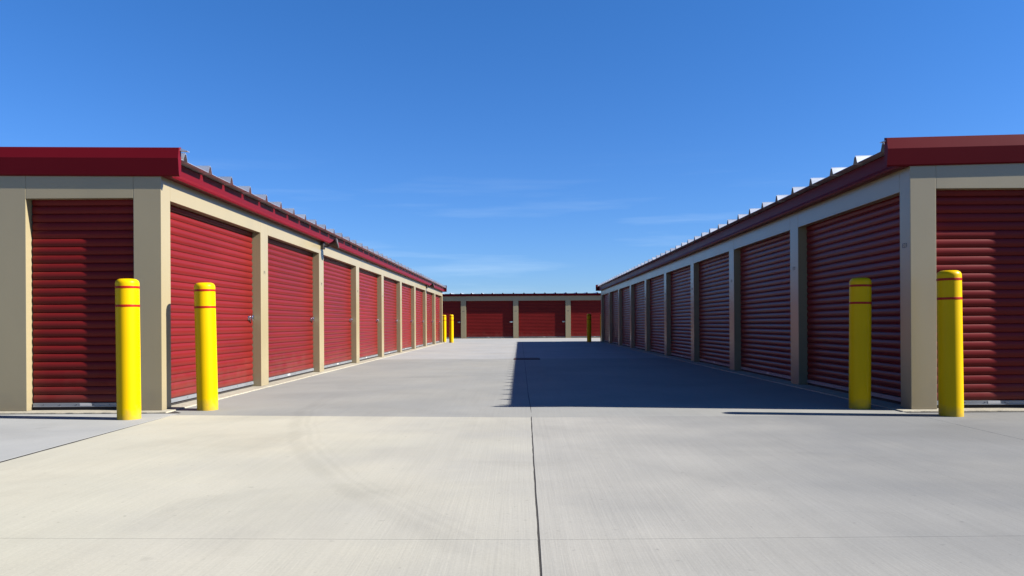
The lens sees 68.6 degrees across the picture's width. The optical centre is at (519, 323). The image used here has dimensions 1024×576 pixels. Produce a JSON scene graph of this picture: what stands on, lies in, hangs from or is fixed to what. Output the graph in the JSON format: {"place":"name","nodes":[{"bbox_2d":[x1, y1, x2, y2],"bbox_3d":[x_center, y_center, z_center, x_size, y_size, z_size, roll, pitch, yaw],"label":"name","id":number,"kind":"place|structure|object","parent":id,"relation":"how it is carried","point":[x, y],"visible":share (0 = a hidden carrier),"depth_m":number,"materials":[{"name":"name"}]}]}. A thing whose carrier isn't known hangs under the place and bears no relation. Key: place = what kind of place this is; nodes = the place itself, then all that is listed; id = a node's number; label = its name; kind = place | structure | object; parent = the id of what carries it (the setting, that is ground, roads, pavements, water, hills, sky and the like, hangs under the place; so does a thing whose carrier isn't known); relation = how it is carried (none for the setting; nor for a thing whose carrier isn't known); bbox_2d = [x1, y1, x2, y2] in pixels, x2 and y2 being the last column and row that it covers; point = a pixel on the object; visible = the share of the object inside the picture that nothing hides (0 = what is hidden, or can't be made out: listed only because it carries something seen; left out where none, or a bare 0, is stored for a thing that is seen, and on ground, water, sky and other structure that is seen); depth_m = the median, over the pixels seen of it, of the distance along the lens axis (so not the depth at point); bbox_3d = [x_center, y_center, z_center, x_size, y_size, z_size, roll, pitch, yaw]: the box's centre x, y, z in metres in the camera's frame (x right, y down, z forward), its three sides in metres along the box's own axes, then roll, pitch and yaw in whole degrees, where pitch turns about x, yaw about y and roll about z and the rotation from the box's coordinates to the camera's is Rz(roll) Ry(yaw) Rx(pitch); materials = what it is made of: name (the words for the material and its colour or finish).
{"place":"outdoors","nodes":[
{"label":"outdoors","id":0,"kind":"place"},
{"bbox_2d":[0,414,174,461],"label":"pavement","id":1,"kind":"structure","parent":0,"point":[22,434],"depth_m":6.30,"materials":[{"name":"concrete"}]},
{"bbox_2d":[115,279,140,419],"bbox_3d":[-3.614,0.249,6.930,0.205,1.324,0.205,-1,0,0],"label":"bollard","id":2,"kind":"object","parent":1,"relation":"on","point":[128,350],"visible":0.98,"depth_m":6.85,"materials":[{"name":"yellow"}]},
{"bbox_2d":[0,147,446,413],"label":"storage building","id":3,"kind":"structure","parent":0,"point":[83,230],"depth_m":7.61,"materials":[{"name":"beige paint"}]},
{"bbox_2d":[32,199,133,409],"bbox_3d":[-4.399,-0.246,7.586,1.063,2.237,0.060,0,0,1],"label":"roll up door","id":4,"kind":"structure","parent":3,"relation":"in","point":[80,248],"depth_m":7.58,"materials":[{"name":"red paint"}]},
{"bbox_2d":[170,205,254,404],"bbox_3d":[-3.677,-0.250,9.047,0.071,2.237,2.669,0,0,0],"label":"roll up door","id":5,"kind":"structure","parent":3,"relation":"in","point":[203,249],"depth_m":9.09,"materials":[{"name":"red paint"}]},
{"bbox_2d":[268,238,314,381],"bbox_3d":[-3.689,-0.250,12.050,0.095,2.237,2.729,0,0,0],"label":"roll up door","id":6,"kind":"structure","parent":3,"relation":"in","point":[291,319],"depth_m":12.04,"materials":[{"name":"red paint"}]},
{"bbox_2d":[321,238,338,249],"bbox_3d":[-3.425,-1.442,13.581,0.318,0.203,0.189,0,0,0],"label":"floodlight","id":7,"kind":"object","parent":3,"relation":"attached to","point":[334,243],"visible":1,"depth_m":13.52,"materials":[{"name":"metal"}]},
{"bbox_2d":[324,257,352,368],"bbox_3d":[-3.689,-0.250,15.080,0.095,2.237,2.729,0,0,0],"label":"roll up door","id":8,"kind":"structure","parent":3,"relation":"in","point":[337,275],"depth_m":15.18,"materials":[{"name":"red paint"}]},
{"bbox_2d":[359,269,378,360],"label":"roll up door","id":9,"kind":"structure","parent":3,"relation":"in","point":[368,320],"depth_m":18.24,"materials":[{"name":"red paint"}]},
{"bbox_2d":[384,277,397,354],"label":"roll up door","id":10,"kind":"structure","parent":3,"relation":"in","point":[390,319],"depth_m":21.41,"materials":[{"name":"red paint"}]},
{"bbox_2d":[402,284,411,350],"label":"roll up door","id":11,"kind":"structure","parent":3,"relation":"in","point":[406,290],"depth_m":24.47,"materials":[{"name":"red paint"}]},
{"bbox_2d":[416,288,423,347],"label":"roll up door","id":12,"kind":"structure","parent":3,"relation":"in","point":[419,303],"depth_m":27.64,"materials":[{"name":"red paint"}]},
{"bbox_2d":[427,292,432,344],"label":"roll up door","id":13,"kind":"structure","parent":3,"relation":"in","point":[429,295],"depth_m":30.70,"materials":[{"name":"red paint"}]},
{"bbox_2d":[435,295,440,342],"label":"roll up door","id":14,"kind":"structure","parent":3,"relation":"in","point":[437,311],"depth_m":33.73,"materials":[{"name":"red paint"}]},
{"bbox_2d":[0,538,539,575],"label":"pavement","id":15,"kind":"structure","parent":0,"point":[196,557],"depth_m":2.78,"materials":[{"name":"concrete"}]},
{"bbox_2d":[175,359,531,416],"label":"pavement","id":16,"kind":"structure","parent":0,"point":[443,388],"depth_m":9.35,"materials":[{"name":"concrete"}]},
{"bbox_2d":[194,283,217,410],"bbox_3d":[-3.191,0.246,7.640,0.205,1.324,0.205,-1,0,0],"label":"bollard","id":17,"kind":"object","parent":16,"relation":"on","point":[206,346],"visible":0.98,"depth_m":7.55,"materials":[{"name":"yellow metal"}]},
{"bbox_2d":[378,342,523,359],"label":"pavement","id":18,"kind":"structure","parent":0,"point":[481,350],"depth_m":23.10,"materials":[{"name":"grey concrete"}]},
{"bbox_2d":[443,315,445,341],"bbox_3d":[-3.559,0.255,35.300,0.205,1.311,0.205,0,0,0],"label":"bollard","id":19,"kind":"object","parent":18,"relation":"on","point":[444,328],"visible":0.69,"depth_m":35.20,"materials":[{"name":"yellow"}]},
{"bbox_2d":[449,315,453,342],"bbox_3d":[-3.119,0.252,34.200,0.205,1.311,0.205,0,0,0],"label":"bollard","id":20,"kind":"object","parent":18,"relation":"on","point":[451,333],"visible":0.98,"depth_m":34.12,"materials":[{"name":"yellow metal"}]},
{"bbox_2d":[0,342,1023,575],"bbox_3d":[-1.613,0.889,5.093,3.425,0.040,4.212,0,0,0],"label":"pavement","id":21,"kind":"structure","parent":0,"point":[290,477],"depth_m":4.12,"materials":[{"name":"concrete"}]},
{"bbox_2d":[0,0,1023,293],"label":"sky","id":22,"kind":"structure","parent":0,"point":[474,146],"materials":[{"name":"blue"}]},
{"bbox_2d":[442,292,600,338],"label":"storage building","id":23,"kind":"structure","parent":0,"point":[527,315],"depth_m":43.84,"materials":[{"name":"beige paint"}]},
{"bbox_2d":[443,301,460,337],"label":"roll up door","id":24,"kind":"structure","parent":23,"relation":"in","point":[453,308],"depth_m":43.85,"materials":[{"name":"red paint"}]},
{"bbox_2d":[466,301,512,337],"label":"roll up door","id":25,"kind":"structure","parent":23,"relation":"in","point":[484,319],"depth_m":43.85,"materials":[{"name":"red paint"}]},
{"bbox_2d":[518,300,565,337],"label":"roll up door","id":26,"kind":"structure","parent":23,"relation":"in","point":[536,319],"depth_m":43.85,"materials":[{"name":"red paint"}]},
{"bbox_2d":[571,300,600,337],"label":"roll up door","id":27,"kind":"structure","parent":23,"relation":"in","point":[580,309],"depth_m":43.85,"materials":[{"name":"red paint"}]},
{"bbox_2d":[446,338,599,341],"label":"pavement","id":28,"kind":"structure","parent":0,"point":[526,340],"depth_m":38.73,"materials":[{"name":"grey concrete"}]},
{"bbox_2d":[523,341,666,358],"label":"pavement","id":29,"kind":"structure","parent":0,"point":[566,350],"depth_m":22.90,"materials":[{"name":"grey concrete"}]},
{"bbox_2d":[587,314,590,341],"bbox_3d":[3.131,0.216,33.900,0.205,1.311,0.205,0,0,0],"label":"bollard","id":30,"kind":"object","parent":29,"relation":"on","point":[588,327],"visible":0.96,"depth_m":33.81,"materials":[{"name":"yellow"}]},
{"bbox_2d":[525,358,909,416],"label":"pavement","id":31,"kind":"structure","parent":0,"point":[608,387],"depth_m":9.16,"materials":[{"name":"concrete"}]},
{"bbox_2d":[514,358,539,359],"bbox_3d":[0.175,0.853,18.150,0.620,0.012,0.720,0,0,0],"label":"joint","id":32,"kind":"object","parent":31,"relation":"on","point":[527,359],"visible":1,"depth_m":17.79,"materials":[{"name":"concrete"}]},
{"bbox_2d":[849,278,871,409],"bbox_3d":[3.369,0.209,7.435,0.205,1.324,0.205,0,0,0],"label":"bollard","id":33,"kind":"object","parent":31,"relation":"on","point":[860,294],"visible":0.97,"depth_m":7.35,"materials":[{"name":"yellow"}]},
{"bbox_2d":[532,414,1023,539],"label":"pavement","id":34,"kind":"structure","parent":0,"point":[778,476],"depth_m":4.14,"materials":[{"name":"grey concrete"}]},
{"bbox_2d":[540,536,1023,575],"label":"pavement","id":35,"kind":"structure","parent":0,"point":[930,556],"depth_m":2.75,"materials":[{"name":"grey concrete"}]},
{"bbox_2d":[596,134,1023,411],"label":"storage building","id":36,"kind":"structure","parent":0,"point":[762,293],"depth_m":8.25,"materials":[{"name":"beige paint"}]},
{"bbox_2d":[604,294,608,341],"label":"roll up door","id":37,"kind":"structure","parent":36,"relation":"in","point":[606,297],"depth_m":33.51,"materials":[{"name":"red paint"}]},
{"bbox_2d":[612,291,617,343],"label":"roll up door","id":38,"kind":"structure","parent":36,"relation":"in","point":[614,294],"depth_m":30.41,"materials":[{"name":"red paint"}]},
{"bbox_2d":[622,287,629,346],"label":"roll up door","id":39,"kind":"structure","parent":36,"relation":"in","point":[626,291],"depth_m":27.29,"materials":[{"name":"red paint"}]},
{"bbox_2d":[634,281,644,349],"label":"roll up door","id":40,"kind":"structure","parent":36,"relation":"in","point":[639,288],"depth_m":24.22,"materials":[{"name":"red paint"}]},
{"bbox_2d":[650,275,663,353],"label":"roll up door","id":41,"kind":"structure","parent":36,"relation":"in","point":[656,284],"depth_m":21.12,"materials":[{"name":"red paint"}]},
{"bbox_2d":[671,266,690,359],"bbox_3d":[3.874,-0.293,17.880,0.036,2.237,2.715,0,0,0],"label":"roll up door","id":42,"kind":"structure","parent":36,"relation":"in","point":[680,279],"depth_m":17.99,"materials":[{"name":"red paint"}]},
{"bbox_2d":[699,253,729,367],"bbox_3d":[3.874,-0.293,14.846,0.060,2.237,2.727,0,0,1],"label":"roll up door","id":43,"kind":"structure","parent":36,"relation":"in","point":[714,340],"depth_m":14.91,"materials":[{"name":"red paint"}]},
{"bbox_2d":[740,233,790,380],"bbox_3d":[3.874,-0.293,11.806,0.060,2.237,2.727,0,0,1],"label":"roll up door","id":44,"kind":"structure","parent":36,"relation":"in","point":[765,265],"depth_m":11.77,"materials":[{"name":"red paint"}]},
{"bbox_2d":[806,196,900,403],"bbox_3d":[3.886,-0.293,8.775,0.060,2.237,2.709,0,0,0],"label":"roll up door","id":45,"kind":"structure","parent":36,"relation":"in","point":[864,242],"depth_m":8.76,"materials":[{"name":"red paint"}]},
{"bbox_2d":[936,190,1023,407],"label":"roll up door","id":46,"kind":"structure","parent":36,"relation":"in","point":[980,233],"depth_m":7.32,"materials":[{"name":"red paint"}]},
{"bbox_2d":[910,412,1023,439],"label":"pavement","id":47,"kind":"structure","parent":0,"point":[1010,424],"depth_m":6.42,"materials":[{"name":"grey concrete"}]},
{"bbox_2d":[936,270,963,416],"bbox_3d":[3.909,0.193,6.820,0.205,1.350,0.205,-1,0,0],"label":"bollard","id":48,"kind":"object","parent":47,"relation":"on","point":[950,345],"visible":0.98,"depth_m":6.74,"materials":[{"name":"yellow"}]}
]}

